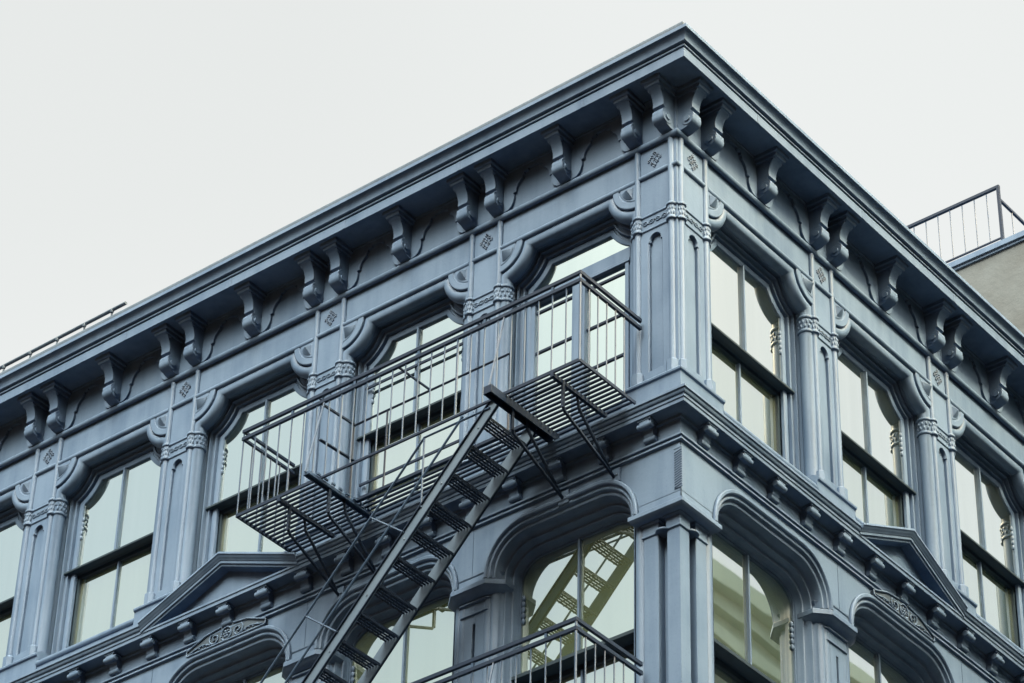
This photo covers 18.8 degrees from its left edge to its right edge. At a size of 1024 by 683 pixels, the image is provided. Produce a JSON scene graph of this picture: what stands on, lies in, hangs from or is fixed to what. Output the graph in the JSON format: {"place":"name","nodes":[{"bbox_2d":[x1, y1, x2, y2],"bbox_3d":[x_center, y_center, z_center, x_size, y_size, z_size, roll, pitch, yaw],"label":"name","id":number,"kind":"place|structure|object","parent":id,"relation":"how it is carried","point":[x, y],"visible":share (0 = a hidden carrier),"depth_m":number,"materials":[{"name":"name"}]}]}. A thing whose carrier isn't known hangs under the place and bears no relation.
{"place":"outdoors","nodes":[
{"label":"outdoors","id":0,"kind":"place"},
{"bbox_2d":[0,0,1023,372],"label":"sky","id":1,"kind":"structure","parent":0,"point":[145,144],"materials":[{"name":"white"}]},
{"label":"pavement","id":2,"kind":"structure","parent":0,"visible":0},
{"bbox_2d":[0,21,1023,682],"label":"corner building","id":3,"kind":"structure","parent":2,"relation":"on","point":[810,441],"depth_m":33.22,"materials":[{"name":"blue paint"}]},
{"bbox_2d":[0,515,23,667],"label":"window","id":4,"kind":"structure","parent":3,"relation":"in","point":[11,532],"depth_m":36.78,"materials":[{"name":"glass"}]},
{"bbox_2d":[35,450,160,666],"bbox_3d":[-4.621,2.422,35.424,1.560,2.653,0.411,-25,-45,31],"label":"window","id":5,"kind":"structure","parent":3,"relation":"in","point":[115,528],"depth_m":35.61,"materials":[{"name":"white glass"}]},
{"bbox_2d":[205,381,306,559],"bbox_3d":[-2.867,1.603,34.277,1.560,2.653,0.411,-25,-45,31],"label":"window","id":6,"kind":"structure","parent":3,"relation":"in","point":[234,535],"depth_m":34.60,"materials":[{"name":"glass"}]},
{"bbox_2d":[234,663,287,682],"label":"window","id":7,"kind":"structure","parent":3,"relation":"in","point":[275,675],"depth_m":32.70,"materials":[{"name":"white glass"}]},
{"bbox_2d":[334,307,463,531],"bbox_3d":[-1.113,0.784,33.130,1.560,2.653,0.411,-25,-45,31],"label":"window","id":8,"kind":"structure","parent":3,"relation":"in","point":[431,328],"depth_m":33.36,"materials":[{"name":"glass"}]},
{"bbox_2d":[349,594,453,682],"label":"window","id":9,"kind":"structure","parent":3,"relation":"in","point":[425,649],"depth_m":31.44,"materials":[{"name":"glass"}]},
{"bbox_2d":[236,270,642,682],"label":"fire escape","id":10,"kind":"object","parent":3,"relation":"attached to","point":[532,425],"visible":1,"depth_m":30.62,"materials":[{"name":"black metal"}]},
{"bbox_2d":[500,228,631,458],"bbox_3d":[0.641,-0.035,31.983,1.545,2.653,0.411,-25,-45,31],"label":"window","id":11,"kind":"structure","parent":3,"relation":"in","point":[606,258],"depth_m":32.26,"materials":[{"name":"glass"}]},
{"bbox_2d":[511,521,633,682],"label":"window","id":12,"kind":"structure","parent":3,"relation":"in","point":[589,577],"depth_m":30.17,"materials":[{"name":"glass"}]},
{"bbox_2d":[712,532,796,682],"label":"window","id":13,"kind":"structure","parent":3,"relation":"in","point":[754,624],"depth_m":30.39,"materials":[{"name":"glass"}]},
{"bbox_2d":[710,238,818,489],"bbox_3d":[2.503,0.149,32.154,0.411,2.653,1.680,-25,-45,31],"label":"window","id":14,"kind":"structure","parent":3,"relation":"in","point":[748,332],"depth_m":32.41,"materials":[{"name":"glass"}]},
{"bbox_2d":[838,345,915,527],"bbox_3d":[3.977,1.286,33.596,0.411,2.653,1.680,-25,-45,31],"label":"window","id":15,"kind":"structure","parent":3,"relation":"in","point":[875,476],"depth_m":33.92,"materials":[{"name":"glass"}]},
{"bbox_2d":[849,637,912,682],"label":"window","id":16,"kind":"structure","parent":3,"relation":"in","point":[867,665],"depth_m":32.02,"materials":[{"name":"glass"}]},
{"bbox_2d":[955,446,1023,653],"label":"window","id":17,"kind":"structure","parent":3,"relation":"in","point":[987,520],"depth_m":35.34,"materials":[{"name":"glass"}]},
{"bbox_2d":[907,185,1023,333],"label":"neighbouring building","id":18,"kind":"structure","parent":2,"relation":"on","point":[992,274],"depth_m":42.83,"materials":[{"name":"beige concrete"}]}
]}

